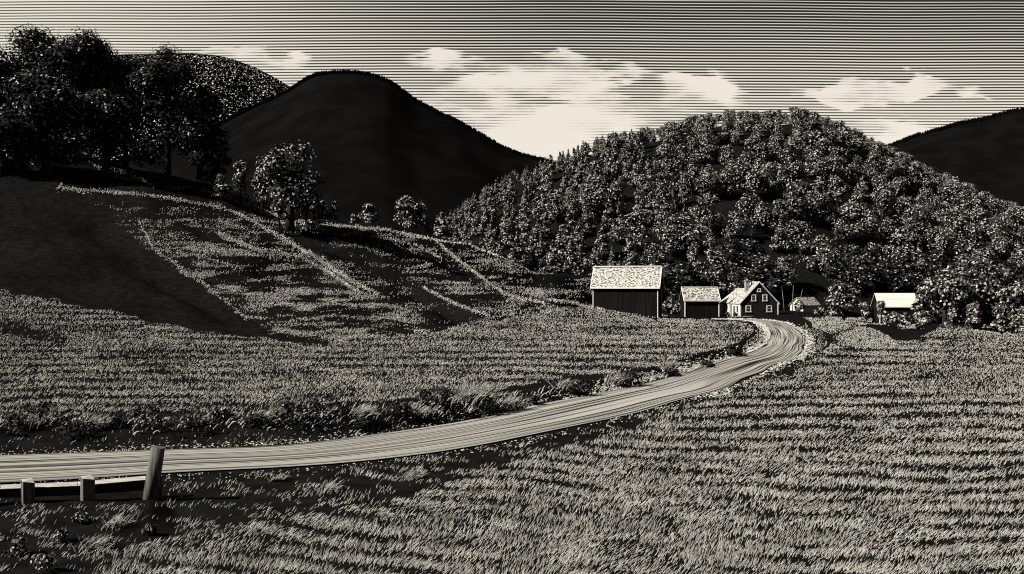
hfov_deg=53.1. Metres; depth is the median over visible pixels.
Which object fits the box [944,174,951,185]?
broadleaf tree
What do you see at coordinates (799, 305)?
bush
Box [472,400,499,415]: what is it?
bank bush
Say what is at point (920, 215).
broadleaf tree
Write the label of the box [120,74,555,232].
dark mountain
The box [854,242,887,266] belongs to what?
broadleaf tree
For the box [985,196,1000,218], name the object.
broadleaf tree
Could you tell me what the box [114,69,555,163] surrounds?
mountain forest
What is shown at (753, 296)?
window
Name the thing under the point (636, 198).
conifer tree
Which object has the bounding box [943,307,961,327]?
bush
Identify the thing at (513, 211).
conifer tree
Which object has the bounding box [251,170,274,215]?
tree
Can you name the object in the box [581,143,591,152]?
broadleaf tree
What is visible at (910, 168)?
broadleaf tree
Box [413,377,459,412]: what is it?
bank bush
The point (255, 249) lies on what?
ridge grass
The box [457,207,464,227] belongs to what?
conifer tree
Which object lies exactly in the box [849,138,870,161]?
broadleaf tree
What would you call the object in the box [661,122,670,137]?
broadleaf tree
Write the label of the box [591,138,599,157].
conifer tree
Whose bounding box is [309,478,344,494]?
grass tussock
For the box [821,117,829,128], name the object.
broadleaf tree
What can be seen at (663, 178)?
broadleaf tree
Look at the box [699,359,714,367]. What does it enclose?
bank bush
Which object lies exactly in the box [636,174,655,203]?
broadleaf tree
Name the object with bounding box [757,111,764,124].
broadleaf tree
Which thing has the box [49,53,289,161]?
speckled forest
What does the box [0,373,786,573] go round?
verge grass
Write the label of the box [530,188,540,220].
conifer tree
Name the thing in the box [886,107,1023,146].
edge forest
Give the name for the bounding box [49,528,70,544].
leafy weed
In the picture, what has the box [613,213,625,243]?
conifer tree
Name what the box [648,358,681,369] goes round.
grass tussock
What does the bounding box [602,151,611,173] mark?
conifer tree
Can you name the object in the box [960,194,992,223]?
broadleaf tree
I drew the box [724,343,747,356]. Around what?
bank bush
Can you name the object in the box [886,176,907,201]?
broadleaf tree
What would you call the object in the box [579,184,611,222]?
broadleaf tree
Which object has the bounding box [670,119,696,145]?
broadleaf tree
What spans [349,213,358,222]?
bush
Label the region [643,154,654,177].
conifer tree
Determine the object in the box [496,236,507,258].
conifer tree
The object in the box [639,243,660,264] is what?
broadleaf tree
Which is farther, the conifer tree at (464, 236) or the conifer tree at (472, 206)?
the conifer tree at (472, 206)
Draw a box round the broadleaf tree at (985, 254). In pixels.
[967,248,997,275]
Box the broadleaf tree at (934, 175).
[925,170,937,191]
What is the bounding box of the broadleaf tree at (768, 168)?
[757,162,777,197]
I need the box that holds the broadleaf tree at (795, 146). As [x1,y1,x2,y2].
[777,138,804,164]
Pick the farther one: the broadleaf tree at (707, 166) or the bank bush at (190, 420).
the broadleaf tree at (707, 166)
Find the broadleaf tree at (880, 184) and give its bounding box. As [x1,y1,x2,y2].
[871,176,896,192]
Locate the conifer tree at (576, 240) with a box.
[572,218,587,248]
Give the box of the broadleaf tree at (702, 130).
[696,120,720,145]
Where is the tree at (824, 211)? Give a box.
[814,194,835,225]
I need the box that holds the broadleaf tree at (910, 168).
[906,160,920,177]
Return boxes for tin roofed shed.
[870,293,916,323]
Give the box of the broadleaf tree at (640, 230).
[619,210,656,246]
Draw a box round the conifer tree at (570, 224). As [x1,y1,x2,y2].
[559,208,578,242]
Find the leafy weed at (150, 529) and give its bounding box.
[141,524,157,535]
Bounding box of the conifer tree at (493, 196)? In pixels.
[486,185,497,209]
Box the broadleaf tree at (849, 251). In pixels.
[838,243,868,275]
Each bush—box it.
[0,412,35,436]
[19,399,77,427]
[52,417,94,441]
[104,413,125,429]
[127,400,170,434]
[151,406,216,438]
[208,405,235,424]
[211,173,233,200]
[241,413,270,426]
[268,395,317,427]
[303,389,353,418]
[319,200,330,219]
[329,200,340,221]
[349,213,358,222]
[352,416,372,430]
[384,398,417,421]
[393,195,429,229]
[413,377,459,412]
[424,220,433,233]
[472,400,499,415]
[521,393,539,403]
[563,378,597,396]
[616,365,648,387]
[661,368,681,376]
[662,295,675,313]
[673,300,679,314]
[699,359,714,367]
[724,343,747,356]
[794,299,805,312]
[813,305,826,314]
[823,308,841,316]
[857,301,871,320]
[876,300,886,323]
[883,311,899,325]
[897,312,914,328]
[913,310,933,330]
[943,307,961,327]
[965,301,981,329]
[990,318,1007,333]
[1008,314,1023,336]
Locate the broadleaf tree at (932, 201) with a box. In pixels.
[922,196,943,222]
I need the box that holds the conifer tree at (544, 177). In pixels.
[537,164,552,192]
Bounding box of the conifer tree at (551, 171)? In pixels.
[546,154,555,180]
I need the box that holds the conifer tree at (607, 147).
[599,135,612,160]
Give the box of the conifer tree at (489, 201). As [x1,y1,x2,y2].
[482,194,498,217]
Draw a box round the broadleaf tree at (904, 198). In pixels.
[893,195,917,217]
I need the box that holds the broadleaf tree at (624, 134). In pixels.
[619,131,627,143]
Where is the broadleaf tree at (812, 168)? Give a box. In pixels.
[803,149,828,181]
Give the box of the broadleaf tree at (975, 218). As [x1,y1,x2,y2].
[967,205,990,227]
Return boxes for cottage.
[789,297,820,312]
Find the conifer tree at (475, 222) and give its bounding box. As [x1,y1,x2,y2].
[470,208,480,236]
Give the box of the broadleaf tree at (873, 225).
[858,207,882,239]
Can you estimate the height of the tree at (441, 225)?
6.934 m
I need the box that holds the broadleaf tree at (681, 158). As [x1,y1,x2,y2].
[671,142,697,171]
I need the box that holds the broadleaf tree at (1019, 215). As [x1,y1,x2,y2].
[1002,208,1023,240]
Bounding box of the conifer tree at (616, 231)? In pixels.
[608,206,627,242]
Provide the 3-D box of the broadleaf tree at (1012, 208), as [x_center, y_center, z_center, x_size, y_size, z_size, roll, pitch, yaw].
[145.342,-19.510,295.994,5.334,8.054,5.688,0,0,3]
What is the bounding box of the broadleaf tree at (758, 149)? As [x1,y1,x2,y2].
[743,134,772,163]
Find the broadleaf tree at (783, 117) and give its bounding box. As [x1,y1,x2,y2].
[775,109,784,121]
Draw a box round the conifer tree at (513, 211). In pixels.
[510,200,516,227]
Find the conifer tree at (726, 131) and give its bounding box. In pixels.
[720,112,733,137]
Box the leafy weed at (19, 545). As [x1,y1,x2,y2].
[4,536,30,556]
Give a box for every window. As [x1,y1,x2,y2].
[745,305,751,311]
[751,294,756,300]
[762,294,767,300]
[766,305,771,311]
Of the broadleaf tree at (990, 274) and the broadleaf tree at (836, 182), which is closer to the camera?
the broadleaf tree at (990, 274)
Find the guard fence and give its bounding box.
[0,446,164,504]
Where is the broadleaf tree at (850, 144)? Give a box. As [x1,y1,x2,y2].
[833,127,859,157]
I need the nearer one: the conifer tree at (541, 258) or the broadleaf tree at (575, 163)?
the conifer tree at (541, 258)
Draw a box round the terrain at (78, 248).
[0,144,1023,573]
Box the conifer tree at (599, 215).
[592,188,604,220]
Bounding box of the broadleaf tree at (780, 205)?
[763,198,793,231]
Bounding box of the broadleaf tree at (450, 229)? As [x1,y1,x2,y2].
[447,226,461,240]
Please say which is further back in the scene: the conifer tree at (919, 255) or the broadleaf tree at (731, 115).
the broadleaf tree at (731, 115)
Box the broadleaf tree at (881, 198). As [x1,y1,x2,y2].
[871,189,893,225]
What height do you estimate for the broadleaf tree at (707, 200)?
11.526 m
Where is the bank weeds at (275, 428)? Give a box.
[0,349,743,451]
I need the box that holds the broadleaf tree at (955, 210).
[947,205,968,229]
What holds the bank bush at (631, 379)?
on the terrain at (78, 248)
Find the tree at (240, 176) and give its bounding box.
[232,159,250,206]
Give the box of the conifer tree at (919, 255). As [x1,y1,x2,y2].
[910,243,929,287]
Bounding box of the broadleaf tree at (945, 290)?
[916,267,969,328]
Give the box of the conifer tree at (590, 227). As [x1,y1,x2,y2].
[580,198,598,235]
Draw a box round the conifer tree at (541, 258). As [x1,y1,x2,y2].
[535,235,546,271]
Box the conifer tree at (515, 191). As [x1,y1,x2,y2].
[509,172,518,193]
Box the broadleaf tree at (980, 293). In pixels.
[941,254,1011,321]
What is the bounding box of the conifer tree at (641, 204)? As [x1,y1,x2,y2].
[635,191,645,223]
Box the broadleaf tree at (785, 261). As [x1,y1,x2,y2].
[768,255,799,289]
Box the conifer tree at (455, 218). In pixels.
[451,211,461,233]
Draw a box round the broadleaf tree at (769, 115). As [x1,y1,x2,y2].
[762,110,783,135]
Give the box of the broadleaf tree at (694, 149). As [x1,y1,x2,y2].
[683,137,701,159]
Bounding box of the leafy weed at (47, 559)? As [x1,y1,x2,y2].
[30,553,59,573]
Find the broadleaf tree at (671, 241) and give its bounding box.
[656,225,687,260]
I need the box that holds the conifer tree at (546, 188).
[540,173,554,196]
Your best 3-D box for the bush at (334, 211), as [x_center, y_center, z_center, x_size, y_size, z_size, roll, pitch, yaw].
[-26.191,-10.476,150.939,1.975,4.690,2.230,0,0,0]
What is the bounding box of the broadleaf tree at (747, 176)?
[732,162,766,197]
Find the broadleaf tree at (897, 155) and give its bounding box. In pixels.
[889,151,902,173]
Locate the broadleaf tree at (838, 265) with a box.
[820,250,856,284]
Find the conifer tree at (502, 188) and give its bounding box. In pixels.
[497,176,505,193]
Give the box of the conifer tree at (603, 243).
[592,222,610,258]
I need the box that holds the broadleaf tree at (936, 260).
[924,247,954,275]
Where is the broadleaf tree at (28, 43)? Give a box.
[0,23,68,108]
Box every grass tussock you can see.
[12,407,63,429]
[69,411,129,429]
[72,533,118,552]
[89,510,147,531]
[168,413,208,427]
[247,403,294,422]
[263,472,287,481]
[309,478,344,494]
[330,402,380,419]
[396,467,427,480]
[403,404,437,418]
[448,379,507,404]
[490,392,531,410]
[547,377,584,390]
[602,372,631,384]
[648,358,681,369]
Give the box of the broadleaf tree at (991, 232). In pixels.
[977,216,1008,246]
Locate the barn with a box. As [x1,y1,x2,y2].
[590,266,664,317]
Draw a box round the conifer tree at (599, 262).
[588,253,603,276]
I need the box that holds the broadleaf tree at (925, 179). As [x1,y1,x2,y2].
[903,162,935,194]
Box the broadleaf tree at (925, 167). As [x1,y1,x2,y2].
[923,166,929,173]
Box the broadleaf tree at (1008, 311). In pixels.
[991,279,1023,326]
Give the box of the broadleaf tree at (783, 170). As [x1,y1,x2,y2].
[775,160,808,197]
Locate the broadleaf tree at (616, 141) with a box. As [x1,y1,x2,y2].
[607,132,625,149]
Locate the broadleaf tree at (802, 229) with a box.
[786,220,816,255]
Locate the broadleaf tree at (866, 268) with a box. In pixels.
[835,254,885,294]
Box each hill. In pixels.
[6,65,262,156]
[461,124,1018,312]
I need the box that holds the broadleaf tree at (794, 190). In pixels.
[781,178,817,222]
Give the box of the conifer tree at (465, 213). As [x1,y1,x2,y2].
[463,198,469,217]
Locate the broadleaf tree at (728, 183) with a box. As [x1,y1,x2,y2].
[713,166,740,197]
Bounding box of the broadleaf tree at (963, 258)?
[951,253,980,276]
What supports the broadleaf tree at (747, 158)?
on the forest hill at (815, 284)
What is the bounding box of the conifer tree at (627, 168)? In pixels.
[620,152,632,180]
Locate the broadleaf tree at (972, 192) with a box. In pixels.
[966,186,976,198]
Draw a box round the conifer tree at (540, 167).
[538,159,542,173]
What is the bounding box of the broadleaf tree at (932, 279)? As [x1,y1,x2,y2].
[910,274,937,305]
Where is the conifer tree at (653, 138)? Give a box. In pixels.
[649,130,655,141]
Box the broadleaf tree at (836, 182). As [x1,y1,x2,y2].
[827,175,850,207]
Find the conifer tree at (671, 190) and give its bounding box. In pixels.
[667,180,678,206]
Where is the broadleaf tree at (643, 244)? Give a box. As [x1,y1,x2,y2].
[634,236,658,258]
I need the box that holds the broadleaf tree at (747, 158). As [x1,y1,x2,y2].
[735,151,764,187]
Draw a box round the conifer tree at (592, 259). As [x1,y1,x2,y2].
[589,242,601,272]
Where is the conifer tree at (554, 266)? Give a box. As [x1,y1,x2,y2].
[540,239,563,273]
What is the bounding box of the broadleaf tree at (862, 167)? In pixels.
[851,155,867,181]
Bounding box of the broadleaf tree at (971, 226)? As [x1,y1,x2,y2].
[960,223,979,244]
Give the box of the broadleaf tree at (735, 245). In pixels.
[715,238,754,271]
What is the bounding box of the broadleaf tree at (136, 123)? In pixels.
[90,53,154,166]
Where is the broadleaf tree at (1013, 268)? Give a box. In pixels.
[994,259,1023,293]
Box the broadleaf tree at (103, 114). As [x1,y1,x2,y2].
[68,89,141,173]
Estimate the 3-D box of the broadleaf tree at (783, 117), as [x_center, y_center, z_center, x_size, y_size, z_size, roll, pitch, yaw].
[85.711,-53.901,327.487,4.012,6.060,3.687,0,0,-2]
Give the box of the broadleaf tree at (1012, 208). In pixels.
[1007,206,1023,229]
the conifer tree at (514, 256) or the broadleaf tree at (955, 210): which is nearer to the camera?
the conifer tree at (514, 256)
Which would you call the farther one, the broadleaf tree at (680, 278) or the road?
the broadleaf tree at (680, 278)
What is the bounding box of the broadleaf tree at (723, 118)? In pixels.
[721,113,726,123]
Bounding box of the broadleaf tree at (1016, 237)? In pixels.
[1005,230,1023,256]
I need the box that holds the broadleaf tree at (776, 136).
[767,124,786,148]
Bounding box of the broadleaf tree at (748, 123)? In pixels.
[743,111,764,131]
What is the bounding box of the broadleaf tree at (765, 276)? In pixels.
[741,256,791,292]
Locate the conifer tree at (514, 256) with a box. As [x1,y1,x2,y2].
[507,231,528,269]
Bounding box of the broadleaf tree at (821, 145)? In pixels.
[801,129,832,159]
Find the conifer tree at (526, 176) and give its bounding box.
[522,167,529,184]
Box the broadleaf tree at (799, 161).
[784,147,808,172]
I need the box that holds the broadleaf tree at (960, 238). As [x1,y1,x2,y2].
[935,215,980,258]
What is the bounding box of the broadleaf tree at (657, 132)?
[655,127,663,139]
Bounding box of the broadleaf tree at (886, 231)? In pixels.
[876,217,899,244]
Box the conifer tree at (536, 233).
[525,213,550,253]
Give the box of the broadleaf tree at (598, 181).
[590,175,609,192]
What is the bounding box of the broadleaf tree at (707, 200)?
[687,192,726,234]
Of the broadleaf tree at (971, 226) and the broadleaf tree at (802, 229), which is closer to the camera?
the broadleaf tree at (802, 229)
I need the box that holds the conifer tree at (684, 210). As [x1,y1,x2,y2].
[677,204,691,230]
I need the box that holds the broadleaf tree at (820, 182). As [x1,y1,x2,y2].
[803,176,833,207]
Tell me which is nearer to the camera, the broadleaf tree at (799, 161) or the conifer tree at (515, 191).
the broadleaf tree at (799, 161)
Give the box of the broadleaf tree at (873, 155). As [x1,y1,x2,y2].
[864,150,887,173]
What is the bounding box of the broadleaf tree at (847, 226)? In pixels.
[830,202,869,243]
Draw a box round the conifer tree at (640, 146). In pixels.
[634,133,646,159]
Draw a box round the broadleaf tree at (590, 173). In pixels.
[583,160,607,182]
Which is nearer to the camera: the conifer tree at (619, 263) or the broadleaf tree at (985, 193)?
the conifer tree at (619, 263)
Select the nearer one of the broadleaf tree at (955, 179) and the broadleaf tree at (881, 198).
the broadleaf tree at (881, 198)
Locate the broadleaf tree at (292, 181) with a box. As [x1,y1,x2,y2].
[254,139,326,231]
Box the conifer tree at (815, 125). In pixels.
[811,112,822,140]
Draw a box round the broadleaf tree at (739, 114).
[736,110,744,120]
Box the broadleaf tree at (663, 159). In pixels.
[650,143,676,173]
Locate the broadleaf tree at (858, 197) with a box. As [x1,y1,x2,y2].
[845,183,869,216]
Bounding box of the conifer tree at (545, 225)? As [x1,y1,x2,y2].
[540,205,553,239]
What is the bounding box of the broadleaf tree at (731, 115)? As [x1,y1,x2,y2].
[721,113,738,127]
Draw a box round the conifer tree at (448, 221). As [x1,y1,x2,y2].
[447,217,453,228]
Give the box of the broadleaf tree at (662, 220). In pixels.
[651,203,679,236]
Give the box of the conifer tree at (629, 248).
[621,226,639,265]
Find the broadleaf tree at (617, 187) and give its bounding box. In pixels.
[603,179,631,217]
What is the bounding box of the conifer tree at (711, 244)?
[703,222,717,261]
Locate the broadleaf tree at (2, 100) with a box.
[0,78,18,107]
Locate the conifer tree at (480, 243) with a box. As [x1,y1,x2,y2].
[476,235,487,250]
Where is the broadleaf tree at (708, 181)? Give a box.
[693,168,722,194]
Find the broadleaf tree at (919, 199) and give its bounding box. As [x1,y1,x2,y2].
[913,187,931,209]
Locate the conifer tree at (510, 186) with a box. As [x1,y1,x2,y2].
[507,175,515,198]
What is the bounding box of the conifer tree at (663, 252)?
[658,239,671,270]
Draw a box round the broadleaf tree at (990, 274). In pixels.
[979,263,1015,296]
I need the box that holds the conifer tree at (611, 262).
[606,246,616,265]
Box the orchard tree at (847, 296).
[825,281,861,320]
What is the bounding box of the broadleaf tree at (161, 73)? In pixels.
[120,42,218,174]
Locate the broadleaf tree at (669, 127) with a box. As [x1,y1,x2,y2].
[660,123,673,137]
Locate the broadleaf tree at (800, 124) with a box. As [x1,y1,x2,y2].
[788,107,809,132]
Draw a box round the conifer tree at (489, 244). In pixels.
[486,231,496,251]
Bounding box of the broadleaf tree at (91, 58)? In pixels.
[32,26,130,148]
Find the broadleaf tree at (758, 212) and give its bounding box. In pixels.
[734,193,770,235]
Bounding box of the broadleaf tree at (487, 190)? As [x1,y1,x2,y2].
[482,187,490,199]
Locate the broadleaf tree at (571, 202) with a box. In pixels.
[562,191,583,220]
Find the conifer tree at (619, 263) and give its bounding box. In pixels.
[615,255,622,265]
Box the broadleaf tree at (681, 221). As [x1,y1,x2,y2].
[664,213,707,253]
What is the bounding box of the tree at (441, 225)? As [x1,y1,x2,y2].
[434,206,450,239]
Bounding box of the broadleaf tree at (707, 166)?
[694,164,712,194]
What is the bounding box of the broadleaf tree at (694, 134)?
[690,116,722,142]
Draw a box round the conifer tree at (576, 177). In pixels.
[573,158,583,185]
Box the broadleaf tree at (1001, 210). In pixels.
[992,200,1006,220]
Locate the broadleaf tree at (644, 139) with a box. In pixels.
[631,130,650,145]
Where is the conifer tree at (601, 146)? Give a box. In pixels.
[598,136,604,151]
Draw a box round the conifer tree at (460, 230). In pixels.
[457,219,462,234]
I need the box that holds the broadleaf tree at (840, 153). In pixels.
[820,146,857,175]
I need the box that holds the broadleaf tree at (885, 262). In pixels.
[872,254,893,288]
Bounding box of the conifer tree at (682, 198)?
[676,174,689,205]
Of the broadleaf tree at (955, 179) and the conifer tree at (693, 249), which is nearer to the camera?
the conifer tree at (693, 249)
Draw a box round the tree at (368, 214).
[357,203,378,222]
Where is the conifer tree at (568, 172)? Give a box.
[562,162,573,186]
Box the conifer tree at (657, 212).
[653,194,665,221]
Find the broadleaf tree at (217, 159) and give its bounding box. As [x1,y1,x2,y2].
[202,128,232,184]
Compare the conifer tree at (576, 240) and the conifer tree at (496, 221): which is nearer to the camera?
the conifer tree at (576, 240)
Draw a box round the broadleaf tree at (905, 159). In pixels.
[901,151,911,173]
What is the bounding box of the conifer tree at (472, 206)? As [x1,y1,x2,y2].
[465,195,478,219]
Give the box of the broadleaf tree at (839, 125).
[830,120,847,140]
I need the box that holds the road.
[0,318,805,481]
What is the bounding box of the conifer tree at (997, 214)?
[994,208,1001,221]
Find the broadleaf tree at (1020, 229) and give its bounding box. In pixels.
[1014,225,1023,246]
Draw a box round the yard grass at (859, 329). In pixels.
[743,316,923,369]
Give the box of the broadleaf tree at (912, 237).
[898,215,924,248]
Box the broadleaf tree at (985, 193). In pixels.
[973,191,988,205]
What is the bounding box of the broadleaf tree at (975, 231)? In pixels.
[957,226,990,256]
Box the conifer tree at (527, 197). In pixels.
[519,183,532,210]
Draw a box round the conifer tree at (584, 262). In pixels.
[577,236,592,276]
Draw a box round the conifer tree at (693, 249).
[686,230,703,267]
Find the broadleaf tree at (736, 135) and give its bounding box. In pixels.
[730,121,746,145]
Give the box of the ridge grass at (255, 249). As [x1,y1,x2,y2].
[57,153,667,327]
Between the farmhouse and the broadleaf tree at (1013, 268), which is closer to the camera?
the farmhouse
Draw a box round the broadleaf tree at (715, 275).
[696,250,731,293]
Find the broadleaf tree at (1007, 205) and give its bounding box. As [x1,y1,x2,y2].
[999,199,1010,211]
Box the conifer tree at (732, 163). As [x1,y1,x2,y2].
[723,149,740,185]
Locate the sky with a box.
[0,0,1023,160]
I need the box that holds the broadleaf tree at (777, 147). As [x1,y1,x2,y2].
[766,141,783,163]
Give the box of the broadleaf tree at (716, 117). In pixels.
[711,113,721,127]
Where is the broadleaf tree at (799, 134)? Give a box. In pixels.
[787,128,811,144]
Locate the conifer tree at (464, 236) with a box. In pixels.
[460,220,470,243]
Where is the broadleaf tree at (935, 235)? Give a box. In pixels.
[923,226,953,249]
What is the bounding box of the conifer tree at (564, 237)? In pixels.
[558,224,567,245]
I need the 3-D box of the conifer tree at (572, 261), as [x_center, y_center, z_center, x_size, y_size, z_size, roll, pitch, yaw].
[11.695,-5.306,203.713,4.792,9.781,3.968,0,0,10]
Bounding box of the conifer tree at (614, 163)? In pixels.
[605,145,622,179]
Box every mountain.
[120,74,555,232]
[893,111,1023,206]
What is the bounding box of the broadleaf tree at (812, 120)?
[806,112,820,130]
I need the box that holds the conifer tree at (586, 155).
[582,142,590,165]
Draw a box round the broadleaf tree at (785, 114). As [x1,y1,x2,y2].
[782,112,788,122]
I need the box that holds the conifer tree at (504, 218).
[499,208,507,231]
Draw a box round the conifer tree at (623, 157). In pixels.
[618,142,633,169]
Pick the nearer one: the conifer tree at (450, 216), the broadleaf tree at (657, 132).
the conifer tree at (450, 216)
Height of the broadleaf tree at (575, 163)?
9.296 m
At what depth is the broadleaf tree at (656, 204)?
245.59 m
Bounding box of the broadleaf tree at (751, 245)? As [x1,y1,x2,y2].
[740,238,772,268]
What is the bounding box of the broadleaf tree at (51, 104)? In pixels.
[0,69,87,173]
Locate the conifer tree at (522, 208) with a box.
[514,193,531,228]
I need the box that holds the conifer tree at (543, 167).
[540,157,545,176]
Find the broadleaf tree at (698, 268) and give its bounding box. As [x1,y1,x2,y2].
[688,264,710,286]
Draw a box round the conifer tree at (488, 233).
[482,215,498,248]
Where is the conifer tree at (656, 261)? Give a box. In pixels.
[648,253,671,298]
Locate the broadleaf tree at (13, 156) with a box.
[0,102,41,175]
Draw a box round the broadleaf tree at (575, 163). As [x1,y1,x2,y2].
[569,150,590,174]
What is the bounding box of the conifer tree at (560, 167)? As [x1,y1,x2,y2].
[556,152,564,172]
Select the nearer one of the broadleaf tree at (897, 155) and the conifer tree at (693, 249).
the conifer tree at (693, 249)
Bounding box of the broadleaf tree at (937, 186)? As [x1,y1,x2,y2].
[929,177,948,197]
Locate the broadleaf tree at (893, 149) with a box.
[887,146,897,152]
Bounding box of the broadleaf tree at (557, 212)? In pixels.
[541,189,567,223]
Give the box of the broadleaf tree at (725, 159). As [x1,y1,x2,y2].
[718,144,733,165]
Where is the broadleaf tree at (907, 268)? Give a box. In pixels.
[879,251,924,292]
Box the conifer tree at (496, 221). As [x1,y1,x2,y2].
[482,201,500,233]
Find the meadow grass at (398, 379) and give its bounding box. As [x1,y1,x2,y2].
[0,289,753,416]
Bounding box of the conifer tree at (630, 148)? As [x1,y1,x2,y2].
[626,132,635,160]
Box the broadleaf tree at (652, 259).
[637,252,666,271]
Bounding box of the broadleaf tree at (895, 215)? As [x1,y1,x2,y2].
[888,199,917,227]
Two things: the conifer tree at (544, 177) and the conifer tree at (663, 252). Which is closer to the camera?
the conifer tree at (663, 252)
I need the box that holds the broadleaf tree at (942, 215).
[935,207,957,234]
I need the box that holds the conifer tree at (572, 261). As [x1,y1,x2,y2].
[561,236,582,275]
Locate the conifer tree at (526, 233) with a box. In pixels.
[512,209,531,250]
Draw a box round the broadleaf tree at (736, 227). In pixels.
[721,208,748,239]
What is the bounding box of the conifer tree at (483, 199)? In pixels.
[480,190,486,211]
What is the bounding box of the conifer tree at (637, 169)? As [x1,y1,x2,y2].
[627,151,646,187]
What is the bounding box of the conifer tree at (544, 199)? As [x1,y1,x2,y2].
[534,188,552,222]
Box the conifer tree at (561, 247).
[546,229,567,267]
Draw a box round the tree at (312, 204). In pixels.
[289,181,322,236]
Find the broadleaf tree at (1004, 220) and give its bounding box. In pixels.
[990,215,1021,242]
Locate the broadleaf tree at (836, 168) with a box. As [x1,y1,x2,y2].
[825,156,849,185]
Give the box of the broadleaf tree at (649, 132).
[646,129,655,139]
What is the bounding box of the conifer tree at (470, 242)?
[467,231,474,244]
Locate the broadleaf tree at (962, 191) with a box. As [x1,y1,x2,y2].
[952,181,973,209]
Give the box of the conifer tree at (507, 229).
[498,207,515,248]
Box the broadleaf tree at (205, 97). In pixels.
[172,82,230,180]
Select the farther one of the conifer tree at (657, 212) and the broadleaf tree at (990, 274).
the conifer tree at (657, 212)
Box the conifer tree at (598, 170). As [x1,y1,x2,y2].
[590,161,603,189]
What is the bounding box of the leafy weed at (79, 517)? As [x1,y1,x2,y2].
[71,510,88,522]
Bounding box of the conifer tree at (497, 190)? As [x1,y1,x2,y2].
[491,180,502,203]
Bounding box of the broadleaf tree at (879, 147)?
[866,142,891,158]
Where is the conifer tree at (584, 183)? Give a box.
[576,172,588,204]
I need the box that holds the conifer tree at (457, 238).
[453,226,460,241]
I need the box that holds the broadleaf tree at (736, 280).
[721,265,758,292]
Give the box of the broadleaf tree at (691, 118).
[683,115,699,132]
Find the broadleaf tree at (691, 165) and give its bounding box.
[681,162,699,191]
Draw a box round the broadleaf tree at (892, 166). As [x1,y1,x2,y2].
[882,157,904,184]
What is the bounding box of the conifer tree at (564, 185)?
[559,173,567,198]
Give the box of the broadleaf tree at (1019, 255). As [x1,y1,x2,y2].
[1007,249,1023,271]
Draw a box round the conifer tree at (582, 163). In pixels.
[573,153,586,182]
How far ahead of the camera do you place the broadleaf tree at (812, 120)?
315.40 m
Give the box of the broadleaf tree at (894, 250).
[881,228,916,263]
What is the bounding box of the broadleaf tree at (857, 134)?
[847,129,871,148]
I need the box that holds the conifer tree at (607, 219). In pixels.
[601,195,614,227]
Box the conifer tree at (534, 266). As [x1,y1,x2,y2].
[527,247,539,272]
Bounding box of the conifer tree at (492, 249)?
[489,240,495,253]
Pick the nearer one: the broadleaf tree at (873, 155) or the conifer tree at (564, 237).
the conifer tree at (564, 237)
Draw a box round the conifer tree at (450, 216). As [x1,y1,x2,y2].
[446,209,453,222]
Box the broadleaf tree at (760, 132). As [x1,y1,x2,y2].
[747,126,767,145]
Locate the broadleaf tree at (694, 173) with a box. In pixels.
[679,167,700,197]
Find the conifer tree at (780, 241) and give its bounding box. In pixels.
[768,214,792,252]
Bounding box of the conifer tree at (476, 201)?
[473,193,478,206]
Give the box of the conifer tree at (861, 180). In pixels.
[856,171,870,200]
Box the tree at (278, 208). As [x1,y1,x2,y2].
[270,187,289,231]
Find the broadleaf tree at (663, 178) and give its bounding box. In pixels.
[654,162,687,189]
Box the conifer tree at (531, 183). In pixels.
[527,172,539,198]
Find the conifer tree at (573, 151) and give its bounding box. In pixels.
[569,147,576,167]
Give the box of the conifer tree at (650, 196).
[645,185,656,213]
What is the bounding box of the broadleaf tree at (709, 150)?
[695,132,719,163]
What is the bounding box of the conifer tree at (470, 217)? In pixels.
[462,207,472,233]
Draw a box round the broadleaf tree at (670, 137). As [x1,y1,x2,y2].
[661,130,681,158]
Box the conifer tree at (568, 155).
[564,149,570,163]
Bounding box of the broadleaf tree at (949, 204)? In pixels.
[935,184,962,213]
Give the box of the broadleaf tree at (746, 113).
[741,111,752,125]
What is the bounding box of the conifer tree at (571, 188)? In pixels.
[563,175,576,199]
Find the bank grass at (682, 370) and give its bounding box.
[0,350,743,444]
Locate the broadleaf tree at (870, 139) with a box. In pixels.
[864,137,877,145]
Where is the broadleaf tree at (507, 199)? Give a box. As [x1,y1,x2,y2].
[499,189,516,211]
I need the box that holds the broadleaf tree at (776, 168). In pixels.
[762,161,786,191]
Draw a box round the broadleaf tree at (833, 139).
[823,128,837,156]
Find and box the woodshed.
[679,287,720,316]
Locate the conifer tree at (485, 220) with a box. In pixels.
[477,202,495,238]
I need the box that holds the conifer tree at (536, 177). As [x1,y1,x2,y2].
[533,163,540,188]
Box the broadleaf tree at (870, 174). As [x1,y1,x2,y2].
[864,161,888,187]
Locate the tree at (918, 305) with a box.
[910,289,933,330]
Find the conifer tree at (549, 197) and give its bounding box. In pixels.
[547,186,553,217]
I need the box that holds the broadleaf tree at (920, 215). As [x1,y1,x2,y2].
[898,204,933,239]
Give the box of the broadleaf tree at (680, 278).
[662,261,708,303]
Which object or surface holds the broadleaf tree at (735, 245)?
on the forest hill at (815, 284)
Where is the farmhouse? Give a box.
[719,280,779,316]
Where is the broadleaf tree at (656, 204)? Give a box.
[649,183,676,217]
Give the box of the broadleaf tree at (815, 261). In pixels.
[800,234,848,274]
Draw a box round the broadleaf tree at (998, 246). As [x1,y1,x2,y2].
[983,236,1012,265]
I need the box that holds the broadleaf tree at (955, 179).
[946,176,959,199]
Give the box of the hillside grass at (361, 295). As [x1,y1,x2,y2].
[86,159,591,341]
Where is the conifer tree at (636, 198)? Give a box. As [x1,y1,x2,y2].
[631,182,645,211]

